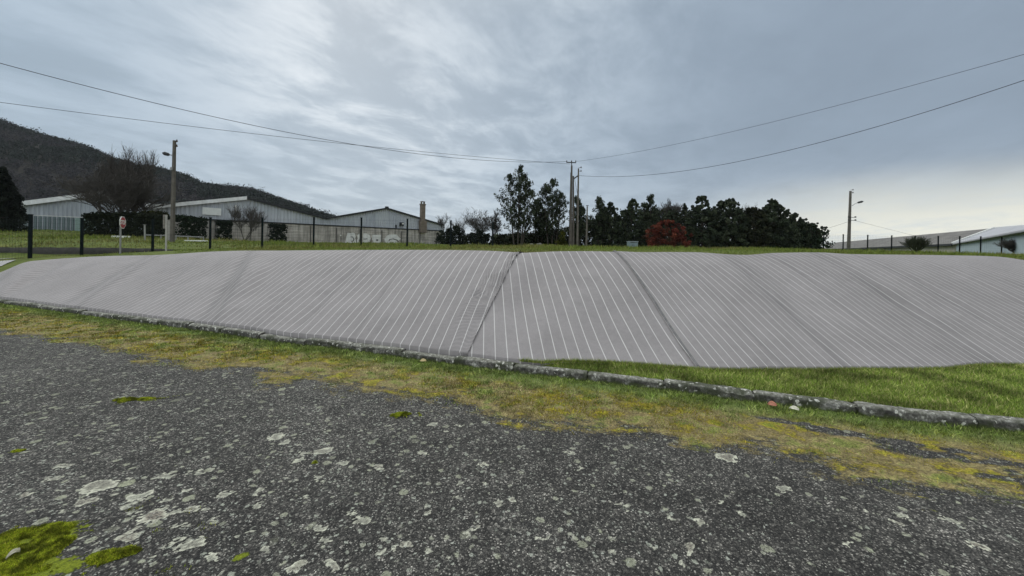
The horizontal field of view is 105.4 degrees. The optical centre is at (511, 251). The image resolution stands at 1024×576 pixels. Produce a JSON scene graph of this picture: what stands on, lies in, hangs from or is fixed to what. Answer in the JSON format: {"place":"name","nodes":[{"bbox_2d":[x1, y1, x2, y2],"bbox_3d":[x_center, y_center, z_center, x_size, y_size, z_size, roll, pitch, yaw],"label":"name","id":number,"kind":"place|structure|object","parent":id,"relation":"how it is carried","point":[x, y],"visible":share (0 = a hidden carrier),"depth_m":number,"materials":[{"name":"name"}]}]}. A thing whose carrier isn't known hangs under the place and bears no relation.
{"place":"outdoors","nodes":[
{"label":"outdoors","id":0,"kind":"place"},
{"bbox_2d":[0,260,13,265],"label":"path","id":1,"kind":"structure","parent":0,"point":[4,262],"depth_m":16.89,"materials":[{"name":"concrete"}]},
{"bbox_2d":[0,129,267,203],"bbox_3d":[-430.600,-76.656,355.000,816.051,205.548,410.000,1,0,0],"label":"hill","id":2,"kind":"structure","parent":0,"point":[20,169],"depth_m":264.48,"materials":[{"name":"green plant"}]},
{"bbox_2d":[0,229,1023,271],"bbox_3d":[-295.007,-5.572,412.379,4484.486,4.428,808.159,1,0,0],"label":"field","id":3,"kind":"structure","parent":0,"point":[6,266],"depth_m":23.16,"materials":[{"name":"green plant"}]},
{"bbox_2d":[0,165,33,231],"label":"evergreen tree","id":4,"kind":"object","parent":3,"relation":"on","point":[11,203],"visible":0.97,"depth_m":41.92,"materials":[{"name":"green plant"}]},
{"bbox_2d":[21,193,150,230],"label":"warehouse","id":5,"kind":"structure","parent":3,"relation":"on","point":[55,208],"depth_m":50.01,"materials":[{"name":"white paint"}]},
{"bbox_2d":[75,218,92,230],"bbox_3d":[-56.240,-3.282,51.306,1.700,2.200,0.050,1,0,-35],"label":"door","id":6,"kind":"structure","parent":5,"relation":"in","point":[77,220],"depth_m":50.93,"materials":[{"name":"metal"}]},
{"bbox_2d":[40,163,188,229],"bbox_3d":[-42.424,-5.676,41.555,9.745,8.603,11.593,1,0,0],"label":"bare tree","id":7,"kind":"object","parent":3,"relation":"on","point":[101,192],"visible":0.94,"depth_m":40.65,"materials":[{"name":"plant"}]},
{"bbox_2d":[119,216,125,253],"bbox_3d":[-20.053,-0.637,20.008,0.141,2.309,0.610,1,0,-24],"label":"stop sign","id":8,"kind":"object","parent":3,"relation":"on","point":[122,222],"visible":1,"depth_m":19.97,"materials":[{"name":"metal"}]},
{"bbox_2d":[81,210,169,237],"bbox_3d":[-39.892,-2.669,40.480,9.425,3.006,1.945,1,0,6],"label":"hedge","id":9,"kind":"object","parent":3,"relation":"on","point":[93,220],"visible":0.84,"depth_m":39.86,"materials":[{"name":"green plant"}]},
{"bbox_2d":[95,144,159,211],"bbox_3d":[-42.823,-6.747,43.222,5.588,10.788,4.752,1,0,-44],"label":"bare tree","id":10,"kind":"object","parent":3,"relation":"on","point":[126,163],"visible":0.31,"depth_m":43.15,"materials":[{"name":"brown plant"}]},
{"bbox_2d":[143,224,145,239],"bbox_3d":[-29.188,-1.398,31.003,0.184,1.488,0.150,1,0,-11],"label":"marker post","id":11,"kind":"object","parent":3,"relation":"on","point":[144,232],"visible":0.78,"depth_m":30.95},
{"bbox_2d":[163,215,167,250],"bbox_3d":[-18.678,-0.784,21.059,0.250,2.409,0.180,1,0,22],"label":"sign post","id":12,"kind":"object","parent":3,"relation":"on","point":[165,217],"visible":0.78,"depth_m":20.98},
{"bbox_2d":[167,220,169,239],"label":"gate pillar","id":13,"kind":"structure","parent":3,"relation":"on","point":[168,235],"depth_m":33.00,"materials":[{"name":"concrete"}]},
{"bbox_2d":[0,117,339,217],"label":"woodland","id":14,"kind":"object","parent":3,"relation":"on","point":[71,149],"visible":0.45,"depth_m":288.18,"materials":[{"name":"green plant"}]},
{"bbox_2d":[162,140,177,242],"bbox_3d":[-26.679,-4.580,30.374,0.965,8.344,0.352,1,0,-31],"label":"street lamp pole","id":15,"kind":"object","parent":3,"relation":"on","point":[173,196],"visible":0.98,"depth_m":30.41,"materials":[{"name":"concrete"}]},
{"bbox_2d":[146,234,203,239],"bbox_3d":[-31.149,-1.179,36.000,5.451,0.718,0.102,1,0,0],"label":"rail","id":16,"kind":"object","parent":3,"relation":"on","point":[179,236],"visible":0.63,"depth_m":35.96,"materials":[{"name":"metal"}]},
{"bbox_2d":[175,214,208,239],"bbox_3d":[-35.939,-2.570,43.510,1.872,3.082,3.455,1,0,7],"label":"hedge","id":17,"kind":"object","parent":3,"relation":"on","point":[186,223],"visible":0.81,"depth_m":43.06,"materials":[{"name":"green plant"}]},
{"bbox_2d":[214,220,232,239],"bbox_3d":[-36.176,-2.408,48.963,2.098,3.314,1.868,1,0,-45],"label":"hedge","id":18,"kind":"object","parent":3,"relation":"on","point":[224,224],"visible":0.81,"depth_m":48.61,"materials":[{"name":"green plant"}]},
{"bbox_2d":[226,202,265,240],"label":"bare tree","id":19,"kind":"object","parent":3,"relation":"on","point":[252,224],"visible":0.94,"depth_m":47.73,"materials":[{"name":"grey plant"}]},
{"bbox_2d":[0,214,493,261],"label":"wire fence","id":20,"kind":"object","parent":3,"relation":"on","point":[30,235],"visible":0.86,"depth_m":23.12,"materials":[{"name":"metal"}]},
{"bbox_2d":[266,222,287,241],"bbox_3d":[-32.318,-2.435,53.751,1.821,3.030,2.366,1,0,37],"label":"hedge","id":21,"kind":"object","parent":3,"relation":"on","point":[278,228],"visible":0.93,"depth_m":53.35,"materials":[{"name":"green plant"}]},
{"bbox_2d":[150,196,443,244],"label":"warehouse","id":22,"kind":"structure","parent":3,"relation":"on","point":[215,209],"depth_m":59.87,"materials":[{"name":"metal"}]},
{"bbox_2d":[434,230,443,244],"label":"ivy shrub","id":23,"kind":"object","parent":3,"relation":"on","point":[439,237],"visible":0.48,"depth_m":61.61,"materials":[{"name":"green plant"}]},
{"bbox_2d":[435,213,449,230],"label":"bare tree","id":24,"kind":"object","parent":3,"relation":"on","point":[441,222],"visible":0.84,"depth_m":78.36,"materials":[{"name":"grey plant"}]},
{"bbox_2d":[440,225,467,244],"bbox_3d":[-7.186,-1.841,50.021,4.326,3.090,3.800,1,0,0],"label":"ivy shrub","id":25,"kind":"object","parent":3,"relation":"on","point":[445,238],"visible":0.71,"depth_m":49.24,"materials":[{"name":"green plant"}]},
{"bbox_2d":[448,218,466,231],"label":"bare tree","id":26,"kind":"object","parent":3,"relation":"on","point":[463,226],"visible":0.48,"depth_m":81.95,"materials":[{"name":"grey plant"}]},
{"bbox_2d":[461,210,491,232],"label":"bare tree","id":27,"kind":"object","parent":3,"relation":"on","point":[474,223],"visible":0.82,"depth_m":51.24,"materials":[{"name":"grey plant"}]},
{"bbox_2d":[463,229,493,245],"bbox_3d":[-4.232,-1.517,48.013,3.762,2.518,3.520,1,0,26],"label":"ivy shrub","id":28,"kind":"object","parent":3,"relation":"on","point":[472,239],"visible":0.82,"depth_m":47.37,"materials":[{"name":"green plant"}]},
{"bbox_2d":[487,209,502,234],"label":"bare tree","id":29,"kind":"object","parent":3,"relation":"on","point":[494,219],"visible":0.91,"depth_m":48.45,"materials":[{"name":"grey plant"}]},
{"bbox_2d":[0,250,1023,369],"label":"ground cover tarp","id":30,"kind":"object","parent":3,"relation":"on","point":[807,310],"visible":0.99,"depth_m":6.88,"materials":[{"name":"fabric"}]},
{"bbox_2d":[494,165,542,244],"bbox_3d":[0.763,-5.315,44.997,5.913,9.566,4.565,1,0,0],"label":"conifer tree","id":31,"kind":"object","parent":3,"relation":"on","point":[521,177],"visible":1,"depth_m":44.77,"materials":[{"name":"green plant"}]},
{"bbox_2d":[529,197,548,243],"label":"conifer tree","id":32,"kind":"object","parent":3,"relation":"on","point":[537,227],"visible":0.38,"depth_m":47.16,"materials":[{"name":"green plant"}]},
{"bbox_2d":[534,177,568,244],"bbox_3d":[4.769,-4.635,45.895,4.421,8.270,3.853,1,0,0],"label":"conifer tree","id":33,"kind":"object","parent":3,"relation":"on","point":[556,197],"visible":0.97,"depth_m":45.57,"materials":[{"name":"green plant"}]},
{"bbox_2d":[554,230,567,245],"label":"green shrub","id":34,"kind":"object","parent":3,"relation":"on","point":[561,236],"visible":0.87,"depth_m":43.85,"materials":[{"name":"green plant"}]},
{"bbox_2d":[566,160,577,246],"bbox_3d":[6.435,-4.984,41.994,1.371,9.657,0.424,1,0,0],"label":"utility pole","id":35,"kind":"object","parent":3,"relation":"on","point":[571,225],"visible":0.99,"depth_m":41.92,"materials":[{"name":"grey wood"}]},
{"bbox_2d":[0,102,564,163],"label":"power line","id":36,"kind":"object","parent":35,"relation":"attached to","point":[251,133],"visible":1,"depth_m":28.43,"materials":[{"name":"metal"}]},
{"bbox_2d":[0,63,566,161],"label":"power line","id":37,"kind":"object","parent":35,"relation":"attached to","point":[231,120],"visible":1,"depth_m":23.67,"materials":[{"name":"metal"}]},
{"bbox_2d":[583,54,1023,160],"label":"power line","id":38,"kind":"object","parent":35,"relation":"attached to","point":[837,105],"visible":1,"depth_m":21.34,"materials":[{"name":"metal"}]},
{"bbox_2d":[568,195,589,245],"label":"conifer tree","id":39,"kind":"object","parent":3,"relation":"on","point":[582,210],"visible":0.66,"depth_m":46.67,"materials":[{"name":"green plant"}]},
{"bbox_2d":[576,166,581,244],"bbox_3d":[7.216,-4.650,42.000,0.442,9.016,0.212,1,0,0],"label":"utility pole","id":40,"kind":"object","parent":3,"relation":"on","point":[577,232],"visible":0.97,"depth_m":41.92,"materials":[{"name":"concrete"}]},
{"bbox_2d":[579,80,1023,176],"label":"power line","id":41,"kind":"object","parent":40,"relation":"attached to","point":[826,140],"visible":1,"depth_m":22.89,"materials":[{"name":"metal"}]},
{"bbox_2d":[585,205,588,245],"bbox_3d":[8.053,-2.545,41.998,0.257,4.836,0.228,1,0,-9],"label":"utility pole","id":42,"kind":"object","parent":3,"relation":"on","point":[586,224],"visible":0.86,"depth_m":41.93,"materials":[{"name":"concrete"}]},
{"bbox_2d":[588,196,609,244],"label":"conifer tree","id":43,"kind":"object","parent":3,"relation":"on","point":[600,205],"visible":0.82,"depth_m":46.66,"materials":[{"name":"green plant"}]},
{"bbox_2d":[591,201,624,246],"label":"evergreen tree","id":44,"kind":"object","parent":3,"relation":"on","point":[611,210],"visible":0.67,"depth_m":46.26,"materials":[{"name":"green plant"}]},
{"bbox_2d":[611,198,649,246],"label":"evergreen tree","id":45,"kind":"object","parent":3,"relation":"on","point":[631,211],"visible":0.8,"depth_m":45.29,"materials":[{"name":"green plant"}]},
{"bbox_2d":[626,241,638,246],"bbox_3d":[12.339,-0.626,39.980,1.052,0.836,0.580,1,0,-3],"label":"utility cabinet","id":46,"kind":"object","parent":3,"relation":"on","point":[633,243],"visible":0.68,"depth_m":39.73,"materials":[{"name":"metal"}]},
{"bbox_2d":[634,193,660,244],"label":"conifer tree","id":47,"kind":"object","parent":3,"relation":"on","point":[654,217],"visible":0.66,"depth_m":46.83,"materials":[{"name":"green plant"}]},
{"bbox_2d":[490,206,825,248],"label":"undergrowth","id":48,"kind":"object","parent":3,"relation":"on","point":[504,239],"visible":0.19,"depth_m":47.63,"materials":[{"name":"green plant"}]},
{"bbox_2d":[642,219,693,247],"bbox_3d":[16.348,-1.618,40.888,4.973,3.544,4.822,1,0,0],"label":"red shrub","id":49,"kind":"object","parent":3,"relation":"on","point":[654,238],"visible":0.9,"depth_m":40.16,"materials":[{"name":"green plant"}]},
{"bbox_2d":[659,199,687,226],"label":"bare tree","id":50,"kind":"object","parent":3,"relation":"on","point":[675,207],"visible":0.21,"depth_m":49.66,"materials":[{"name":"grey plant"}]},
{"bbox_2d":[658,212,692,245],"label":"evergreen tree","id":51,"kind":"object","parent":3,"relation":"on","point":[670,219],"visible":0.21,"depth_m":47.19,"materials":[{"name":"green plant"}]},
{"bbox_2d":[679,203,693,240],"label":"evergreen tree","id":52,"kind":"object","parent":3,"relation":"on","point":[684,210],"visible":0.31,"depth_m":47.89,"materials":[{"name":"green plant"}]},
{"bbox_2d":[679,195,727,247],"bbox_3d":[22.532,-3.322,45.956,5.568,6.647,5.328,1,0,0],"label":"evergreen tree","id":53,"kind":"object","parent":3,"relation":"on","point":[702,230],"visible":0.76,"depth_m":45.05,"materials":[{"name":"green plant"}]},
{"bbox_2d":[703,198,750,247],"bbox_3d":[25.119,-3.112,45.547,5.223,6.295,4.879,1,0,30],"label":"evergreen tree","id":54,"kind":"object","parent":3,"relation":"on","point":[735,225],"visible":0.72,"depth_m":44.48,"materials":[{"name":"green plant"}]},
{"bbox_2d":[731,207,781,247],"bbox_3d":[27.901,-2.590,44.973,4.947,5.220,4.946,1,0,0],"label":"evergreen tree","id":55,"kind":"object","parent":3,"relation":"on","point":[752,212],"visible":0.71,"depth_m":43.68,"materials":[{"name":"green plant"}]},
{"bbox_2d":[748,198,803,248],"bbox_3d":[30.168,-3.029,44.851,5.917,6.110,5.313,1,0,0],"label":"evergreen tree","id":56,"kind":"object","parent":3,"relation":"on","point":[777,209],"visible":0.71,"depth_m":43.76,"materials":[{"name":"green plant"}]},
{"bbox_2d":[779,212,813,248],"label":"evergreen tree","id":57,"kind":"object","parent":3,"relation":"on","point":[800,221],"visible":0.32,"depth_m":45.05,"materials":[{"name":"green plant"}]},
{"bbox_2d":[792,222,834,248],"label":"evergreen tree","id":58,"kind":"object","parent":3,"relation":"on","point":[815,234],"visible":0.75,"depth_m":44.27,"materials":[{"name":"green plant"}]},
{"bbox_2d":[847,191,863,248],"bbox_3d":[45.579,-4.090,51.889,1.974,8.475,0.447,1,0,4],"label":"street lamp pole","id":59,"kind":"object","parent":3,"relation":"on","point":[849,223],"visible":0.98,"depth_m":51.89,"materials":[{"name":"concrete"}]},
{"bbox_2d":[824,229,985,252],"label":"long shed","id":60,"kind":"structure","parent":3,"relation":"on","point":[946,237],"depth_m":74.51,"materials":[{"name":"grey metal"}]},
{"bbox_2d":[823,234,1002,252],"bbox_3d":[41.524,-0.554,39.325,16.266,2.551,0.528,1,0,26],"label":"wire fence","id":61,"kind":"object","parent":3,"relation":"on","point":[937,245],"visible":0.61,"depth_m":39.53,"materials":[{"name":"metal"}]},
{"bbox_2d":[899,235,933,251],"bbox_3d":[39.389,-0.687,38.087,2.624,1.849,2.113,1,0,0],"label":"broom shrub","id":62,"kind":"object","parent":3,"relation":"on","point":[919,243],"visible":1,"depth_m":37.78,"materials":[{"name":"green plant"}]},
{"bbox_2d":[951,225,1023,253],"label":"pale shed","id":63,"kind":"structure","parent":3,"relation":"on","point":[1013,232],"depth_m":41.62,"materials":[{"name":"white paint"}]},
{"bbox_2d":[993,237,1016,252],"bbox_3d":[44.207,-0.422,34.175,3.021,1.694,3.192,1,0,0],"label":"bare shrub","id":64,"kind":"object","parent":3,"relation":"on","point":[1009,244],"visible":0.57,"depth_m":34.35,"materials":[{"name":"plant"}]},
{"bbox_2d":[0,307,1023,575],"bbox_3d":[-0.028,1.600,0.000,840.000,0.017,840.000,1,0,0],"label":"asphalt ground","id":65,"kind":"structure","parent":0,"point":[438,487],"depth_m":2.73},
{"bbox_2d":[0,247,172,254],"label":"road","id":66,"kind":"structure","parent":65,"relation":"on","point":[67,250],"depth_m":23.27,"materials":[{"name":"grey asphalt"}]},
{"bbox_2d":[0,395,421,575],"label":"moss","id":67,"kind":"object","parent":65,"relation":"on","point":[49,540],"visible":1,"depth_m":2.03,"materials":[{"name":"green plant"}]},
{"bbox_2d":[6,548,19,558],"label":"fallen leaf","id":68,"kind":"object","parent":67,"relation":"on","point":[11,552],"visible":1,"depth_m":1.95,"materials":[{"name":"beige plant"}]},
{"bbox_2d":[0,299,1023,431],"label":"kerb","id":69,"kind":"structure","parent":65,"relation":"on","point":[1003,423],"depth_m":4.72,"materials":[{"name":"concrete"}]},
{"bbox_2d":[0,303,1023,497],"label":"grass tufts","id":70,"kind":"object","parent":65,"relation":"on","point":[218,339],"visible":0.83,"depth_m":4.94,"materials":[{"name":"green plant"}]},
{"bbox_2d":[767,401,776,405],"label":"fallen leaf","id":71,"kind":"object","parent":70,"relation":"on","point":[772,403],"visible":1,"depth_m":4.09,"materials":[{"name":"orange plant"}]},
{"bbox_2d":[0,0,1023,246],"label":"sky","id":72,"kind":"structure","parent":0,"point":[555,82],"materials":[{"name":"grey"}]},
{"bbox_2d":[516,356,1023,417],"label":"lawn","id":73,"kind":"structure","parent":0,"point":[843,388],"depth_m":4.58,"materials":[{"name":"green plant"}]},
{"bbox_2d":[517,357,1023,371],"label":"lawn edge grass","id":74,"kind":"structure","parent":73,"relation":"on","point":[678,366],"depth_m":5.12,"materials":[{"name":"green plant"}]}
]}

